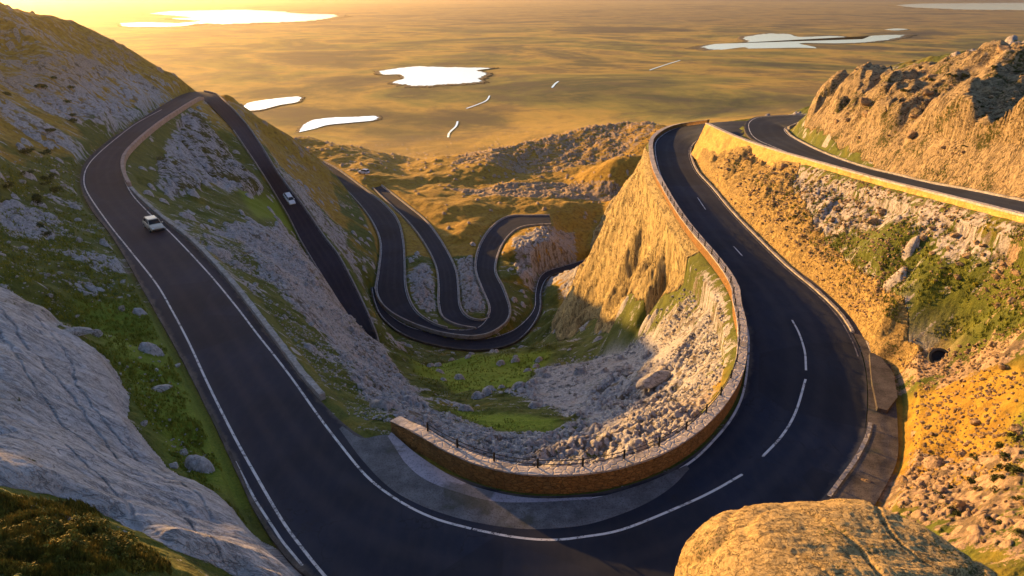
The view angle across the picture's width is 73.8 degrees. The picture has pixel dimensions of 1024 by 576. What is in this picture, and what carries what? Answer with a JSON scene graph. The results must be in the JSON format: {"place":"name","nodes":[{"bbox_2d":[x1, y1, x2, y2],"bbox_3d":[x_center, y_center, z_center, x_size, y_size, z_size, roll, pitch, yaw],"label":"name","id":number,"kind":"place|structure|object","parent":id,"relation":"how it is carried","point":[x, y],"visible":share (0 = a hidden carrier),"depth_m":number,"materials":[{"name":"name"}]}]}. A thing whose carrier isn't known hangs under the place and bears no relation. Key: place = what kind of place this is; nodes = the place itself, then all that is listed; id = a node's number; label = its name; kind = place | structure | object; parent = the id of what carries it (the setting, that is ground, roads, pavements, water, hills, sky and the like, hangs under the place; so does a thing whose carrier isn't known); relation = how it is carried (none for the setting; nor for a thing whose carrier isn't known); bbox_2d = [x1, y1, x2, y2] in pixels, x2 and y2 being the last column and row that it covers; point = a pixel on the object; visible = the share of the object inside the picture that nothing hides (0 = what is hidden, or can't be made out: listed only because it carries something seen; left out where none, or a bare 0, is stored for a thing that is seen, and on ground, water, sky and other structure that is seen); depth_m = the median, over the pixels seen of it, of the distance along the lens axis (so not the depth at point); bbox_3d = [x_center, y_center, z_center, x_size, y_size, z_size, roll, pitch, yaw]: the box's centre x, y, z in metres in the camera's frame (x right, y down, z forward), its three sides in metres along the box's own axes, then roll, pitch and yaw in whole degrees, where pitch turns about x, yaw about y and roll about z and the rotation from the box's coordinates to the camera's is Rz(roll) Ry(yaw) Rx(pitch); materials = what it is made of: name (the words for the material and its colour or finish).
{"place":"outdoors","nodes":[
{"label":"outdoors","id":0,"kind":"place"},
{"bbox_2d":[116,22,194,27],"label":"lake bank","id":1,"kind":"structure","parent":0,"point":[120,25],"depth_m":3188.43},
{"bbox_2d":[121,22,192,26],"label":"lake","id":2,"kind":"structure","parent":0,"point":[145,24],"depth_m":3282.82,"materials":[{"name":"white liquid"}]},
{"bbox_2d":[150,10,335,23],"bbox_3d":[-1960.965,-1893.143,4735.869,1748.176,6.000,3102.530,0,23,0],"label":"lake","id":3,"kind":"structure","parent":0,"point":[229,16],"depth_m":4386.28,"materials":[{"name":"white liquid"}]},
{"bbox_2d":[140,9,350,25],"bbox_3d":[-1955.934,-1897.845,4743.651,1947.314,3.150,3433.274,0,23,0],"label":"lake bank","id":4,"kind":"structure","parent":0,"point":[337,16],"depth_m":3902.71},
{"bbox_2d":[244,97,300,110],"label":"lake","id":5,"kind":"structure","parent":0,"point":[261,104],"depth_m":950.77,"materials":[{"name":"white liquid"}]},
{"bbox_2d":[243,96,304,111],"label":"lake bank","id":6,"kind":"structure","parent":0,"point":[301,99],"depth_m":939.62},
{"bbox_2d":[294,115,382,133],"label":"lake bank","id":7,"kind":"structure","parent":0,"point":[301,126],"depth_m":800.97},
{"bbox_2d":[299,116,378,131],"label":"lake","id":8,"kind":"structure","parent":0,"point":[315,124],"depth_m":810.52,"materials":[{"name":"white liquid"}]},
{"bbox_2d":[375,186,484,328],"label":"road","id":9,"kind":"structure","parent":0,"point":[450,308],"depth_m":223.21,"materials":[{"name":"asphalt"}]},
{"bbox_2d":[372,187,475,329],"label":"stone kerb","id":10,"kind":"structure","parent":9,"relation":"on","point":[431,255],"depth_m":224.82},
{"bbox_2d":[381,185,488,320],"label":"stone kerb","id":11,"kind":"structure","parent":9,"relation":"on","point":[463,311],"depth_m":230.99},
{"bbox_2d":[379,66,489,85],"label":"lake","id":12,"kind":"structure","parent":0,"point":[421,76],"depth_m":1276.21,"materials":[{"name":"white liquid"}]},
{"bbox_2d":[373,66,495,87],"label":"lake bank","id":13,"kind":"structure","parent":0,"point":[483,78],"depth_m":1210.58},
{"bbox_2d":[323,162,550,339],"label":"road","id":14,"kind":"structure","parent":0,"point":[391,291],"depth_m":223.94,"materials":[{"name":"asphalt"}]},
{"bbox_2d":[323,160,447,327],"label":"stone kerb","id":15,"kind":"structure","parent":14,"relation":"on","point":[422,316],"depth_m":236.22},
{"bbox_2d":[347,190,550,338],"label":"stone kerb","id":16,"kind":"structure","parent":14,"relation":"on","point":[442,333],"depth_m":192.57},
{"bbox_2d":[474,214,549,315],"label":"stone kerb","id":17,"kind":"structure","parent":14,"relation":"on","point":[482,290],"depth_m":237.12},
{"bbox_2d":[82,91,866,575],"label":"road","id":18,"kind":"structure","parent":0,"point":[330,503],"depth_m":55.49,"materials":[{"name":"asphalt"}]},
{"bbox_2d":[142,215,164,231],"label":"car","id":19,"kind":"object","parent":18,"relation":"on","point":[151,223],"visible":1,"depth_m":99.73,"materials":[{"name":"beige paint"}]},
{"bbox_2d":[80,134,311,575],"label":"stone kerb","id":20,"kind":"structure","parent":18,"relation":"on","point":[287,556],"depth_m":55.25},
{"bbox_2d":[129,186,325,400],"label":"stone kerb","id":21,"kind":"structure","parent":18,"relation":"on","point":[312,385],"depth_m":75.64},
{"bbox_2d":[233,130,323,276],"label":"stone kerb","id":22,"kind":"structure","parent":18,"relation":"on","point":[306,250],"depth_m":194.86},
{"bbox_2d":[283,192,295,204],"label":"car","id":23,"kind":"object","parent":18,"relation":"on","point":[289,198],"visible":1,"depth_m":194.02,"materials":[{"name":"white paint"}]},
{"bbox_2d":[204,90,379,341],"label":"stone kerb","id":24,"kind":"structure","parent":18,"relation":"on","point":[310,215],"depth_m":192.09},
{"bbox_2d":[339,426,688,528],"bbox_3d":[-1.138,13.778,48.657,27.284,0.050,8.670,4,24,10],"label":"gravel shoulder","id":25,"kind":"object","parent":18,"relation":"on","point":[384,462],"visible":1,"depth_m":46.73},
{"bbox_2d":[388,432,591,501],"bbox_3d":[-2.804,13.604,48.995,17.025,0.036,3.773,11,26,24],"label":"concrete apron","id":26,"kind":"object","parent":25,"relation":"on","point":[421,466],"visible":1,"depth_m":48.59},
{"bbox_2d":[391,119,747,493],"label":"stone parapet","id":27,"kind":"structure","parent":18,"relation":"on","point":[474,467],"depth_m":49.85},
{"bbox_2d":[426,182,740,467],"bbox_3d":[18.746,-1.847,80.877,20.104,1.511,81.309,10,25,22],"label":"cable fence","id":28,"kind":"object","parent":27,"relation":"on","point":[624,451],"visible":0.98,"depth_m":50.64,"materials":[{"name":"metal"}]},
{"bbox_2d":[690,140,854,333],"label":"stone kerb","id":29,"kind":"structure","parent":18,"relation":"on","point":[836,308],"depth_m":89.64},
{"bbox_2d":[372,260,583,348],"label":"road","id":30,"kind":"structure","parent":0,"point":[520,330],"depth_m":186.98,"materials":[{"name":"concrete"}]},
{"bbox_2d":[370,268,574,351],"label":"stone kerb","id":31,"kind":"structure","parent":30,"relation":"on","point":[452,348],"depth_m":182.85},
{"bbox_2d":[0,1,1023,575],"bbox_3d":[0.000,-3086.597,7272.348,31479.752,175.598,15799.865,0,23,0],"label":"terrain","id":32,"kind":"structure","parent":0,"point":[598,59],"depth_m":194.47,"materials":[{"name":"soil"}]},
{"bbox_2d":[0,515,7,524],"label":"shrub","id":33,"kind":"object","parent":32,"relation":"on","point":[2,519],"visible":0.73,"depth_m":23.36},
{"bbox_2d":[12,562,37,575],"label":"shrub","id":34,"kind":"object","parent":32,"relation":"on","point":[24,565],"visible":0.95,"depth_m":19.72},
{"bbox_2d":[18,148,31,153],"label":"shrub","id":35,"kind":"object","parent":32,"relation":"on","point":[23,150],"visible":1,"depth_m":121.88,"materials":[{"name":"green plant"}]},
{"bbox_2d":[31,193,42,204],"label":"shrub","id":36,"kind":"object","parent":32,"relation":"on","point":[35,197],"visible":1,"depth_m":98.39,"materials":[{"name":"green plant"}]},
{"bbox_2d":[34,83,47,89],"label":"shrub","id":37,"kind":"object","parent":32,"relation":"on","point":[40,85],"visible":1,"depth_m":165.98,"materials":[{"name":"green plant"}]},
{"bbox_2d":[39,149,51,154],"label":"shrub","id":38,"kind":"object","parent":32,"relation":"on","point":[46,151],"visible":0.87,"depth_m":128.37,"materials":[{"name":"green plant"}]},
{"bbox_2d":[40,173,57,179],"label":"shrub","id":39,"kind":"object","parent":32,"relation":"on","point":[45,177],"visible":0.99,"depth_m":112.42,"materials":[{"name":"green plant"}]},
{"bbox_2d":[49,186,62,192],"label":"shrub","id":40,"kind":"object","parent":32,"relation":"on","point":[55,190],"visible":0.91,"depth_m":109.28,"materials":[{"name":"green plant"}]},
{"bbox_2d":[63,327,94,335],"bbox_3d":[-38.128,3.814,59.743,2.799,0.812,1.477,-10,20,-34],"label":"boulder","id":41,"kind":"object","parent":32,"relation":"on","point":[78,331],"visible":0.69,"depth_m":59.46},
{"bbox_2d":[73,538,87,549],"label":"shrub","id":42,"kind":"object","parent":32,"relation":"on","point":[78,540],"visible":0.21,"depth_m":22.02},
{"bbox_2d":[0,489,172,575],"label":"heather","id":43,"kind":"object","parent":32,"relation":"on","point":[76,555],"visible":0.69,"depth_m":22.07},
{"bbox_2d":[0,520,30,531],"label":"shrub","id":44,"kind":"object","parent":43,"relation":"on","point":[19,525],"visible":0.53,"depth_m":22.42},
{"bbox_2d":[17,534,33,542],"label":"shrub","id":45,"kind":"object","parent":43,"relation":"on","point":[23,537],"visible":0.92,"depth_m":21.10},
{"bbox_2d":[30,515,61,539],"bbox_3d":[-15.178,7.723,22.069,1.246,0.407,0.887,4,24,10],"label":"shrub","id":46,"kind":"object","parent":43,"relation":"on","point":[50,529],"visible":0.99,"depth_m":22.13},
{"bbox_2d":[43,519,63,534],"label":"shrub","id":47,"kind":"object","parent":43,"relation":"on","point":[61,529],"visible":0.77,"depth_m":22.22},
{"bbox_2d":[43,528,78,551],"bbox_3d":[-13.817,7.818,21.033,0.805,0.431,0.998,17,29,35],"label":"shrub","id":48,"kind":"object","parent":43,"relation":"on","point":[69,535],"visible":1,"depth_m":20.95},
{"bbox_2d":[57,519,77,533],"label":"shrub","id":49,"kind":"object","parent":43,"relation":"on","point":[66,526],"visible":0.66,"depth_m":22.54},
{"bbox_2d":[71,515,87,529],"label":"shrub","id":50,"kind":"object","parent":43,"relation":"on","point":[76,517],"visible":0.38,"depth_m":23.57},
{"bbox_2d":[73,518,99,532],"bbox_3d":[-14.794,8.085,23.425,1.121,0.311,0.798,-19,30,-37],"label":"shrub","id":51,"kind":"object","parent":43,"relation":"on","point":[85,522],"visible":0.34,"depth_m":23.43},
{"bbox_2d":[89,533,118,550],"bbox_3d":[-13.643,8.475,22.687,1.148,0.264,0.817,3,24,7],"label":"shrub","id":52,"kind":"object","parent":43,"relation":"on","point":[111,542],"visible":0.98,"depth_m":22.78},
{"bbox_2d":[115,539,124,553],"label":"shrub","id":53,"kind":"object","parent":43,"relation":"on","point":[120,548],"visible":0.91,"depth_m":22.63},
{"bbox_2d":[80,561,94,575],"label":"shrub","id":54,"kind":"object","parent":32,"relation":"on","point":[89,564],"visible":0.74,"depth_m":21.09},
{"bbox_2d":[80,512,98,534],"bbox_3d":[-14.791,8.162,23.613,1.132,0.390,0.805,20,31,39],"label":"shrub","id":55,"kind":"object","parent":32,"relation":"on","point":[88,517],"visible":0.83,"depth_m":23.57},
{"bbox_2d":[91,329,102,336],"bbox_3d":[-38.343,4.163,62.431,1.458,0.735,0.947,1,23,2],"label":"boulder","id":56,"kind":"object","parent":32,"relation":"on","point":[97,333],"visible":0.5,"depth_m":62.37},
{"bbox_2d":[87,518,110,534],"bbox_3d":[-14.361,8.328,23.670,0.960,0.447,0.818,0,23,1],"label":"shrub","id":57,"kind":"object","parent":32,"relation":"on","point":[101,528],"visible":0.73,"depth_m":23.62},
{"bbox_2d":[93,535,119,556],"bbox_3d":[-13.506,8.527,22.485,1.177,0.382,0.838,11,26,24],"label":"shrub","id":58,"kind":"object","parent":32,"relation":"on","point":[106,550],"visible":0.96,"depth_m":22.49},
{"bbox_2d":[112,531,133,546],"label":"shrub","id":59,"kind":"object","parent":32,"relation":"on","point":[123,536],"visible":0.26,"depth_m":23.96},
{"bbox_2d":[110,535,138,561],"bbox_3d":[-12.944,8.634,22.580,0.844,0.343,1.186,-1,23,-1],"label":"shrub","id":60,"kind":"object","parent":32,"relation":"on","point":[127,544],"visible":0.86,"depth_m":22.52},
{"bbox_2d":[130,558,145,575],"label":"shrub","id":61,"kind":"object","parent":32,"relation":"on","point":[135,567],"visible":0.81,"depth_m":22.86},
{"bbox_2d":[0,287,301,575],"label":"rock slab","id":62,"kind":"object","parent":32,"relation":"on","point":[68,428],"visible":0.98,"depth_m":39.54,"materials":[{"name":"stone"}]},
{"bbox_2d":[151,384,172,391],"bbox_3d":[-29.259,8.367,56.531,2.090,0.563,1.024,-21,26,-28],"label":"boulder","id":63,"kind":"object","parent":32,"relation":"on","point":[161,388],"visible":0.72,"depth_m":56.38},
{"bbox_2d":[120,97,204,186],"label":"retaining wall","id":64,"kind":"structure","parent":32,"relation":"on","point":[134,145],"depth_m":165.33,"materials":[{"name":"brown stone"}]},
{"bbox_2d":[169,462,177,468],"bbox_3d":[-23.269,12.229,46.855,0.751,0.376,0.556,-5,30,-3],"label":"boulder","id":65,"kind":"object","parent":32,"relation":"on","point":[174,465],"visible":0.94,"depth_m":46.75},
{"bbox_2d":[179,448,187,454],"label":"boulder","id":66,"kind":"object","parent":32,"relation":"on","point":[184,451],"visible":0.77,"depth_m":49.51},
{"bbox_2d":[156,110,263,194],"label":"rock outcrop","id":67,"kind":"object","parent":32,"relation":"on","point":[203,143],"visible":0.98,"depth_m":180.83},
{"bbox_2d":[0,155,727,471],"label":"scree","id":68,"kind":"structure","parent":32,"relation":"on","point":[627,366],"depth_m":80.01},
{"bbox_2d":[358,169,369,174],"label":"van","id":69,"kind":"object","parent":32,"relation":"on","point":[364,171],"visible":1,"depth_m":306.81,"materials":[{"name":"paint"}]},
{"bbox_2d":[0,156,1023,523],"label":"grass","id":70,"kind":"structure","parent":32,"relation":"on","point":[124,326],"depth_m":69.03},
{"bbox_2d":[550,147,699,340],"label":"rock buttress","id":71,"kind":"object","parent":32,"relation":"on","point":[643,247],"visible":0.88,"depth_m":137.53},
{"bbox_2d":[636,370,670,388],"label":"boulder","id":72,"kind":"object","parent":32,"relation":"on","point":[653,379],"visible":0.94,"depth_m":77.27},
{"bbox_2d":[463,39,1023,520],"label":"rubble","id":73,"kind":"object","parent":32,"relation":"on","point":[955,393],"visible":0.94,"depth_m":65.43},
{"bbox_2d":[694,145,922,375],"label":"rubble embankment","id":74,"kind":"structure","parent":32,"relation":"on","point":[878,331],"depth_m":88.58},
{"bbox_2d":[674,498,997,575],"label":"foreground rock","id":75,"kind":"object","parent":32,"relation":"on","point":[843,537],"visible":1,"depth_m":29.70,"materials":[{"name":"stone"}]},
{"bbox_2d":[790,266,897,505],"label":"earth verge","id":76,"kind":"structure","parent":32,"relation":"on","point":[874,459],"depth_m":51.39,"materials":[{"name":"soil"}]},
{"bbox_2d":[869,352,897,413],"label":"stone slab","id":77,"kind":"structure","parent":76,"relation":"on","point":[883,386],"depth_m":59.93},
{"bbox_2d":[691,123,1023,222],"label":"golden retaining wall","id":78,"kind":"structure","parent":32,"relation":"on","point":[717,140],"depth_m":98.45,"materials":[{"name":"stone"}]},
{"bbox_2d":[867,217,880,224],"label":"boulder","id":79,"kind":"object","parent":32,"relation":"on","point":[872,220],"visible":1,"depth_m":78.55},
{"bbox_2d":[877,208,885,216],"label":"boulder","id":80,"kind":"object","parent":32,"relation":"on","point":[881,212],"visible":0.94,"depth_m":79.19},
{"bbox_2d":[899,475,907,482],"bbox_3d":[27.309,13.350,47.461,0.511,0.356,0.855,-8,25,-17],"label":"boulder","id":81,"kind":"object","parent":32,"relation":"on","point":[903,478],"visible":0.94,"depth_m":47.43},
{"bbox_2d":[804,40,1023,198],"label":"rock crag","id":82,"kind":"structure","parent":32,"relation":"on","point":[990,156],"depth_m":88.01,"materials":[{"name":"stone"}]},
{"bbox_2d":[860,97,869,105],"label":"boulder","id":83,"kind":"object","parent":82,"relation":"on","point":[864,101],"visible":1,"depth_m":105.48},
{"bbox_2d":[907,130,916,138],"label":"boulder","id":84,"kind":"object","parent":82,"relation":"on","point":[911,134],"visible":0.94,"depth_m":88.65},
{"bbox_2d":[923,90,933,95],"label":"boulder","id":85,"kind":"object","parent":82,"relation":"on","point":[927,92],"visible":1,"depth_m":93.47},
{"bbox_2d":[926,74,937,78],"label":"boulder","id":86,"kind":"object","parent":82,"relation":"on","point":[928,76],"visible":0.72,"depth_m":98.00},
{"bbox_2d":[996,45,1010,52],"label":"boulder","id":87,"kind":"object","parent":82,"relation":"on","point":[1000,48],"visible":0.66,"depth_m":92.56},
{"bbox_2d":[927,348,947,362],"bbox_3d":[37.483,6.262,60.006,1.720,1.720,1.250,10,-16,23],"label":"culvert","id":88,"kind":"object","parent":32,"relation":"on","point":[935,354],"visible":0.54,"depth_m":59.76,"materials":[{"name":"concrete"}]},
{"bbox_2d":[947,504,962,515],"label":"shrub","id":89,"kind":"object","parent":32,"relation":"on","point":[954,511],"visible":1,"depth_m":39.98,"materials":[{"name":"green plant"}]},
{"bbox_2d":[952,499,965,507],"bbox_3d":[26.388,12.705,40.330,0.728,0.458,0.499,-12,15,-7],"label":"boulder","id":90,"kind":"object","parent":32,"relation":"on","point":[956,503],"visible":1,"depth_m":40.16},
{"bbox_2d":[958,451,966,456],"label":"boulder","id":91,"kind":"object","parent":32,"relation":"on","point":[961,453],"visible":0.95,"depth_m":46.61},
{"bbox_2d":[962,252,970,258],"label":"boulder","id":92,"kind":"object","parent":32,"relation":"on","point":[965,255],"visible":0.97,"depth_m":63.33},
{"bbox_2d":[966,474,976,483],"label":"shrub","id":93,"kind":"object","parent":32,"relation":"on","point":[970,480],"visible":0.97,"depth_m":43.25,"materials":[{"name":"green plant"}]},
{"bbox_2d":[969,452,978,459],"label":"shrub","id":94,"kind":"object","parent":32,"relation":"on","point":[973,457],"visible":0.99,"depth_m":45.00,"materials":[{"name":"green plant"}]},
{"bbox_2d":[969,419,979,424],"bbox_3d":[32.997,9.538,48.457,0.824,0.515,0.609,-13,36,-10],"label":"boulder","id":95,"kind":"object","parent":32,"relation":"on","point":[974,422],"visible":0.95,"depth_m":48.33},
{"bbox_2d":[984,516,992,523],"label":"shrub","id":96,"kind":"object","parent":32,"relation":"on","point":[987,518],"visible":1,"depth_m":36.04,"materials":[{"name":"green plant"}]},
{"bbox_2d":[989,473,997,482],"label":"shrub","id":97,"kind":"object","parent":32,"relation":"on","point":[993,477],"visible":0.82,"depth_m":41.45,"materials":[{"name":"green plant"}]},
{"bbox_2d":[989,485,1000,492],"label":"shrub","id":98,"kind":"object","parent":32,"relation":"on","point":[994,490],"visible":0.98,"depth_m":40.04,"materials":[{"name":"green plant"}]},
{"bbox_2d":[994,441,1003,448],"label":"shrub","id":99,"kind":"object","parent":32,"relation":"on","point":[999,445],"visible":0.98,"depth_m":44.07,"materials":[{"name":"green plant"}]},
{"bbox_2d":[993,463,1008,471],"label":"shrub","id":100,"kind":"object","parent":32,"relation":"on","point":[1000,465],"visible":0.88,"depth_m":41.23,"materials":[{"name":"green plant"}]},
{"bbox_2d":[998,362,1005,369],"bbox_3d":[36.774,5.890,51.158,0.781,0.526,0.538,1,13,-27],"label":"boulder","id":101,"kind":"object","parent":32,"relation":"on","point":[1001,366],"visible":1,"depth_m":51.00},
{"bbox_2d":[998,451,1011,460],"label":"shrub","id":102,"kind":"object","parent":32,"relation":"on","point":[1004,455],"visible":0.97,"depth_m":42.42,"materials":[{"name":"green plant"}]},
{"bbox_2d":[1007,297,1014,303],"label":"boulder","id":103,"kind":"object","parent":32,"relation":"on","point":[1010,300],"visible":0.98,"depth_m":55.91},
{"bbox_2d":[1005,462,1022,474],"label":"shrub","id":104,"kind":"object","parent":32,"relation":"on","point":[1011,468],"visible":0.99,"depth_m":40.61,"materials":[{"name":"green plant"}]},
{"bbox_2d":[1007,431,1023,442],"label":"shrub","id":105,"kind":"object","parent":32,"relation":"on","point":[1010,434],"visible":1,"depth_m":43.82,"materials":[{"name":"green plant"}]},
{"bbox_2d":[1010,426,1022,431],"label":"boulder","id":106,"kind":"object","parent":32,"relation":"on","point":[1016,428],"visible":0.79,"depth_m":44.51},
{"bbox_2d":[1013,270,1020,276],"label":"boulder","id":107,"kind":"object","parent":32,"relation":"on","point":[1016,273],"visible":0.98,"depth_m":57.63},
{"bbox_2d":[1012,528,1023,536],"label":"shrub","id":108,"kind":"object","parent":32,"relation":"on","point":[1017,530],"visible":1,"depth_m":33.98,"materials":[{"name":"green plant"}]},
{"bbox_2d":[0,0,1023,2],"bbox_3d":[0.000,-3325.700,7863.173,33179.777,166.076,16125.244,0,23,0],"label":"hills","id":109,"kind":"structure","parent":0,"point":[60,1],"depth_m":11746.62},
{"bbox_2d":[704,33,902,49],"bbox_3d":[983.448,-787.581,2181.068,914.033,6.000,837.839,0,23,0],"label":"lake","id":110,"kind":"structure","parent":0,"point":[771,40],"depth_m":2183.98,"materials":[{"name":"white liquid"}]},
{"bbox_2d":[691,33,916,50],"bbox_3d":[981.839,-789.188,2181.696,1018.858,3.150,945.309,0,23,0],"label":"lake bank","id":111,"kind":"structure","parent":0,"point":[700,47],"depth_m":2188.86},
{"bbox_2d":[744,114,1023,212],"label":"road","id":112,"kind":"structure","parent":0,"point":[770,131],"depth_m":110.13,"materials":[{"name":"asphalt"}]},
{"bbox_2d":[785,122,1023,200],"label":"stone kerb","id":113,"kind":"structure","parent":112,"relation":"on","point":[907,176],"depth_m":85.89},
{"bbox_2d":[891,3,1023,10],"bbox_3d":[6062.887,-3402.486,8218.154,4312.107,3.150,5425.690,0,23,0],"label":"lake bank","id":114,"kind":"structure","parent":0,"point":[945,9],"depth_m":6571.43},
{"bbox_2d":[897,3,1023,9],"bbox_3d":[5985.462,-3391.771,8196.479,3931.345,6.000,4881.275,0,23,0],"label":"lake","id":115,"kind":"structure","parent":0,"point":[993,6],"depth_m":7510.78,"materials":[{"name":"white liquid"}]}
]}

